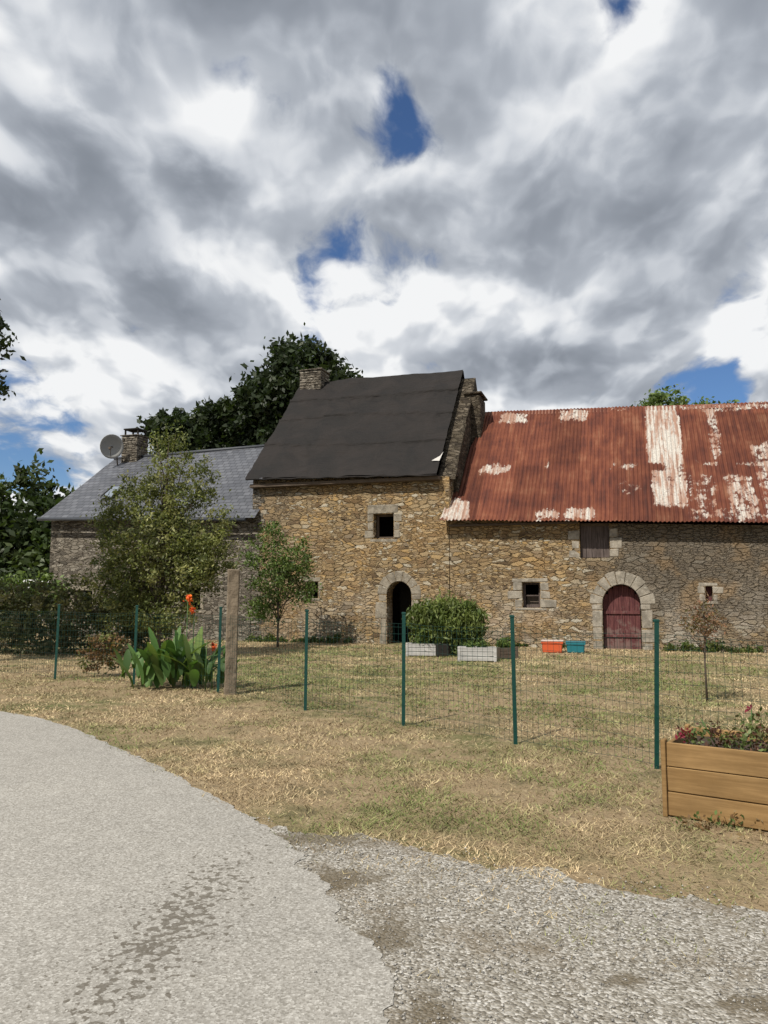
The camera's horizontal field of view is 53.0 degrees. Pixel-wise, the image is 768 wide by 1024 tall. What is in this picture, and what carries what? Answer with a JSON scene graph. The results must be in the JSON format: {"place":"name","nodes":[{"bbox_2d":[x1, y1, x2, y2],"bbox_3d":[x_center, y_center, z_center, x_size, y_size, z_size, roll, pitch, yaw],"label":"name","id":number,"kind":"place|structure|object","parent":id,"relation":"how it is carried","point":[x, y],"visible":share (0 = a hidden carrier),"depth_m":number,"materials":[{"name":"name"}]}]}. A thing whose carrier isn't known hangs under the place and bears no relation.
{"place":"outdoors","nodes":[
{"label":"outdoors","id":0,"kind":"place"},
{"bbox_2d":[41,447,263,517],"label":"slate roof","id":1,"kind":"structure","parent":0,"point":[234,467],"depth_m":26.20,"materials":[{"name":"grey stone"}]},
{"bbox_2d":[0,711,393,1023],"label":"asphalt road","id":2,"kind":"structure","parent":0,"point":[131,885],"depth_m":3.73,"materials":[{"name":"grey asphalt"}]},
{"bbox_2d":[0,623,767,978],"bbox_3d":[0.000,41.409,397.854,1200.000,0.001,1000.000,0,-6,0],"label":"ground","id":3,"kind":"structure","parent":0,"point":[589,816],"depth_m":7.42,"materials":[{"name":"beige plant"}]},
{"bbox_2d":[0,299,25,400],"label":"side tree","id":4,"kind":"object","parent":3,"relation":"on","point":[4,389],"visible":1,"depth_m":16.08,"materials":[{"name":"green plant"}]},
{"bbox_2d":[0,448,74,579],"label":"distant tree row","id":5,"kind":"object","parent":3,"relation":"on","point":[25,539],"visible":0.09,"depth_m":42.15,"materials":[{"name":"green plant"}]},
{"bbox_2d":[0,568,76,624],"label":"garden shrub","id":6,"kind":"object","parent":3,"relation":"on","point":[46,577],"visible":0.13,"depth_m":20.76,"materials":[{"name":"green plant"}]},
{"bbox_2d":[0,570,185,655],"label":"hedge","id":7,"kind":"object","parent":3,"relation":"on","point":[36,602],"visible":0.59,"depth_m":18.40,"materials":[{"name":"green plant"}]},
{"bbox_2d":[76,630,129,674],"bbox_3d":[-5.011,2.518,13.714,0.945,0.809,0.745,2,-6,-19],"label":"red leaf shrub","id":8,"kind":"object","parent":3,"relation":"on","point":[96,654],"visible":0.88,"depth_m":13.62,"materials":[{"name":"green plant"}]},
{"bbox_2d":[85,581,199,614],"bbox_3d":[-7.212,2.360,25.067,6.900,4.000,0.054,-2,-6,18],"label":"partition","id":9,"kind":"object","parent":3,"relation":"on","point":[195,604],"depth_m":24.63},
{"bbox_2d":[47,518,251,640],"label":"front wall","id":10,"kind":"structure","parent":3,"relation":"on","point":[70,553],"depth_m":24.02,"materials":[{"name":"grey stone"}]},
{"bbox_2d":[70,583,203,616],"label":"granite dressings","id":11,"kind":"structure","parent":10,"relation":"attached to","point":[85,587],"depth_m":23.99,"materials":[{"name":"stone"}]},
{"bbox_2d":[70,414,252,648],"bbox_3d":[-5.103,0.530,17.914,4.109,5.658,2.773,0,-6,0],"label":"fruit tree","id":12,"kind":"object","parent":3,"relation":"on","point":[176,551],"visible":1,"depth_m":17.63,"materials":[{"name":"green plant"}]},
{"bbox_2d":[110,594,239,690],"bbox_3d":[-3.283,2.034,12.121,1.671,1.469,1.556,-5,-7,39],"label":"canna plant","id":13,"kind":"object","parent":3,"relation":"on","point":[169,659],"visible":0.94,"depth_m":11.94,"materials":[{"name":"green plant"}]},
{"bbox_2d":[136,393,259,453],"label":"oak tree","id":14,"kind":"object","parent":3,"relation":"on","point":[206,426],"visible":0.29,"depth_m":41.19,"materials":[{"name":"green plant"}]},
{"bbox_2d":[223,569,239,694],"bbox_3d":[-2.268,1.807,11.479,0.194,1.903,0.190,2,-6,-11],"label":"stone fence post","id":15,"kind":"object","parent":3,"relation":"on","point":[233,587],"visible":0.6,"depth_m":11.41,"materials":[{"name":"grey stone"}]},
{"bbox_2d":[235,521,323,646],"bbox_3d":[-3.004,1.923,20.826,2.778,3.466,1.571,0,-6,0],"label":"young tree","id":16,"kind":"object","parent":3,"relation":"on","point":[285,567],"visible":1,"depth_m":20.73,"materials":[{"name":"green plant"}]},
{"bbox_2d":[223,322,362,445],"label":"oak tree","id":17,"kind":"object","parent":3,"relation":"on","point":[264,397],"visible":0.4,"depth_m":40.08,"materials":[{"name":"green plant"}]},
{"bbox_2d":[251,476,453,643],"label":"front wall","id":18,"kind":"structure","parent":3,"relation":"on","point":[354,568],"depth_m":22.33,"materials":[{"name":"stone"}]},
{"bbox_2d":[250,489,265,640],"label":"corner quoins","id":19,"kind":"object","parent":18,"relation":"attached to","point":[257,520],"visible":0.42,"depth_m":23.34,"materials":[{"name":"grey stone"}]},
{"bbox_2d":[250,476,440,488],"bbox_3d":[-1.244,-0.873,22.561,5.923,0.138,0.282,-2,-6,18],"label":"eave timber","id":20,"kind":"object","parent":18,"relation":"on","point":[358,481],"visible":1,"depth_m":22.40,"materials":[{"name":"brown wood"}]},
{"bbox_2d":[312,514,393,596],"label":"window frames","id":21,"kind":"structure","parent":18,"relation":"attached to","point":[389,515],"depth_m":22.44,"materials":[{"name":"brown wood"}]},
{"bbox_2d":[302,504,420,643],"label":"granite dressings","id":22,"kind":"structure","parent":18,"relation":"attached to","point":[380,609],"depth_m":21.97,"materials":[{"name":"grey stone"}]},
{"bbox_2d":[313,517,411,641],"bbox_3d":[-0.501,1.635,23.846,5.260,4.800,0.750,-2,-6,18],"label":"partition","id":23,"kind":"object","parent":3,"relation":"on","point":[401,598],"visible":0.04,"depth_m":23.74,"materials":[{"name":"black"}]},
{"bbox_2d":[262,378,479,519],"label":"gable walls","id":24,"kind":"structure","parent":3,"relation":"on","point":[458,421],"depth_m":23.38,"materials":[{"name":"brown stone"}]},
{"bbox_2d":[298,367,330,389],"bbox_3d":[-2.419,-4.300,26.809,0.894,1.223,0.833,-2,-6,18],"label":"chimney","id":25,"kind":"object","parent":24,"relation":"on","point":[315,378],"visible":0.48,"depth_m":26.49,"materials":[{"name":"grey stone"}]},
{"bbox_2d":[245,370,462,478],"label":"membrane roof","id":26,"kind":"structure","parent":24,"relation":"on","point":[392,425],"depth_m":23.93,"materials":[{"name":"black rubber"}]},
{"bbox_2d":[246,474,436,479],"bbox_3d":[-1.355,-1.010,22.381,5.942,0.193,0.088,-2,-6,18],"label":"membrane hem","id":27,"kind":"object","parent":26,"relation":"attached to","point":[342,477],"visible":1,"depth_m":22.28,"materials":[{"name":"black rubber"}]},
{"bbox_2d":[328,371,464,476],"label":"membrane roof back","id":28,"kind":"structure","parent":24,"relation":"on","point":[462,377],"depth_m":27.48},
{"bbox_2d":[439,378,487,478],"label":"gable coping stones","id":29,"kind":"object","parent":24,"relation":"on","point":[476,400],"visible":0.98,"depth_m":24.15,"materials":[{"name":"stone"}]},
{"bbox_3d":[-5.932,-0.608,29.648,7.900,3.020,3.650,-2,-6,18],"label":"slate roof","id":30,"kind":"object","parent":24,"relation":"attached to","visible":0},
{"bbox_2d":[100,434,123,464],"bbox_3d":[-9.969,-2.183,28.289,0.521,1.329,0.799,-3,-6,27],"label":"satellite dish","id":31,"kind":"object","parent":30,"relation":"on","point":[111,446],"visible":1,"depth_m":28.34,"materials":[{"name":"grey metal"}]},
{"bbox_2d":[100,485,123,497],"bbox_3d":[-9.250,-0.690,26.223,0.500,0.500,0.600,-2,-6,18],"label":"skylight","id":32,"kind":"object","parent":30,"relation":"on","point":[110,490],"visible":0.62,"depth_m":26.19,"materials":[{"name":"white glass"}]},
{"bbox_2d":[120,434,149,462],"bbox_3d":[-9.401,-2.268,29.020,0.795,1.219,0.791,-2,-6,18],"label":"chimney","id":33,"kind":"object","parent":30,"relation":"on","point":[133,451],"visible":0.79,"depth_m":28.72,"materials":[{"name":"grey stone"}]},
{"bbox_2d":[124,428,146,435],"bbox_3d":[-9.397,-2.991,29.090,0.640,0.250,0.600,-2,-6,18],"label":"chimney cap","id":34,"kind":"object","parent":33,"relation":"on","point":[135,430],"visible":0.92,"depth_m":28.98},
{"bbox_2d":[37,444,263,521],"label":"ridge and gutter","id":35,"kind":"structure","parent":30,"relation":"attached to","point":[92,518],"depth_m":25.29,"materials":[{"name":"metal"}]},
{"bbox_2d":[0,604,767,768],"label":"wire fence","id":36,"kind":"object","parent":3,"relation":"on","point":[656,690],"visible":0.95,"depth_m":8.56,"materials":[{"name":"green metal"}]},
{"bbox_2d":[406,643,440,655],"bbox_3d":[0.924,3.199,17.940,0.810,0.310,0.364,-1,-6,6],"label":"wooden planter","id":37,"kind":"object","parent":3,"relation":"on","point":[416,649],"visible":0.68,"depth_m":17.78,"materials":[{"name":"wood"}]},
{"bbox_2d":[436,643,449,656],"bbox_3d":[1.350,3.187,17.771,0.320,0.300,0.240,0,-6,0],"label":"dark flower pot","id":38,"kind":"object","parent":3,"relation":"on","point":[446,649],"visible":0.88,"depth_m":17.66,"materials":[{"name":"black plastic"}]},
{"bbox_2d":[406,586,492,656],"bbox_3d":[1.472,2.592,18.232,2.136,1.686,1.476,0,-6,0],"label":"evergreen bush","id":39,"kind":"object","parent":3,"relation":"on","point":[448,614],"visible":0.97,"depth_m":17.86,"materials":[{"name":"green plant"}]},
{"bbox_2d":[458,646,496,661],"bbox_3d":[2.014,3.064,16.647,0.830,0.320,0.363,-1,-6,7],"label":"wooden planter","id":40,"kind":"object","parent":3,"relation":"on","point":[470,651],"visible":0.88,"depth_m":16.49,"materials":[{"name":"wood"}]},
{"bbox_2d":[413,636,510,647],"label":"planter plants","id":41,"kind":"object","parent":40,"relation":"in","point":[503,644],"visible":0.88,"depth_m":17.16,"materials":[{"name":"green plant"}]},
{"bbox_2d":[244,632,763,652],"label":"wall foot weeds","id":42,"kind":"object","parent":3,"relation":"on","point":[714,647],"depth_m":19.26,"materials":[{"name":"green plant"}]},
{"bbox_2d":[497,647,517,659],"bbox_3d":[2.697,3.147,17.217,0.530,0.270,0.314,2,-6,-23],"label":"wooden planter","id":43,"kind":"object","parent":3,"relation":"on","point":[502,653],"visible":0.66,"depth_m":17.06,"materials":[{"name":"wood"}]},
{"bbox_2d":[269,825,767,1023],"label":"gravel area","id":44,"kind":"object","parent":3,"relation":"on","point":[683,998],"visible":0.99,"depth_m":3.37,"materials":[{"name":"grey gravel"}]},
{"bbox_2d":[234,812,767,1023],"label":"gravel stones","id":45,"kind":"object","parent":44,"relation":"on","point":[568,980],"visible":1,"depth_m":3.36,"materials":[{"name":"grey gravel"}]},
{"bbox_2d":[541,640,563,652],"bbox_3d":[4.151,3.306,18.963,0.541,0.301,0.383,-1,-6,14],"label":"orange storage tub","id":46,"kind":"object","parent":3,"relation":"on","point":[546,645],"visible":0.98,"depth_m":18.81,"materials":[{"name":"plastic"}]},
{"bbox_2d":[565,641,585,652],"bbox_3d":[4.699,3.306,18.865,0.486,0.280,0.382,-1,-6,14],"label":"teal storage tub","id":47,"kind":"object","parent":3,"relation":"on","point":[579,646],"visible":0.93,"depth_m":18.71,"materials":[{"name":"plastic"}]},
{"bbox_2d":[440,401,767,652],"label":"stone barn","id":48,"kind":"structure","parent":3,"relation":"on","point":[615,527],"depth_m":20.66,"materials":[{"name":"stone"}]},
{"bbox_2d":[523,582,539,607],"bbox_3d":[4.027,2.254,20.895,0.470,0.680,0.040,-2,-6,18],"label":"window frame","id":49,"kind":"structure","parent":48,"relation":"in","point":[524,583],"depth_m":20.90,"materials":[{"name":"brown wood"}]},
{"bbox_2d":[580,526,609,557],"bbox_3d":[5.605,0.782,20.452,0.736,0.864,0.048,-2,-6,18],"label":"loft door","id":50,"kind":"structure","parent":48,"relation":"in","point":[596,548],"depth_m":20.44,"materials":[{"name":"brown wood"}]},
{"bbox_2d":[603,585,640,648],"bbox_3d":[6.222,2.795,20.130,0.925,1.752,0.062,-2,-6,18],"label":"arched door","id":51,"kind":"structure","parent":48,"relation":"in","point":[612,622],"depth_m":20.13,"materials":[{"name":"red paint"}]},
{"bbox_2d":[631,384,739,406],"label":"ash tree","id":52,"kind":"object","parent":3,"relation":"on","point":[657,398],"visible":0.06,"depth_m":42.01,"materials":[{"name":"green plant"}]},
{"bbox_2d":[675,589,730,701],"bbox_3d":[4.438,1.843,10.665,0.676,1.559,0.760,0,-6,0],"label":"sapling","id":53,"kind":"object","parent":3,"relation":"on","point":[705,631],"visible":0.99,"depth_m":10.65,"materials":[{"name":"brown plant"}]},
{"bbox_2d":[660,724,767,830],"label":"raised planter box","id":54,"kind":"object","parent":3,"relation":"on","point":[703,779],"visible":0.96,"depth_m":5.13,"materials":[{"name":"brown wood"}]},
{"bbox_2d":[675,704,767,752],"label":"flowering plants","id":55,"kind":"object","parent":54,"relation":"in","point":[755,732],"visible":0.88,"depth_m":5.25,"materials":[{"name":"green plant"}]},
{"bbox_2d":[676,810,767,840],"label":"weeds","id":56,"kind":"object","parent":3,"relation":"on","point":[732,821],"visible":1,"depth_m":4.99,"materials":[{"name":"plant"}]},
{"bbox_2d":[0,0,767,514],"label":"sky","id":57,"kind":"structure","parent":0,"point":[552,204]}
]}

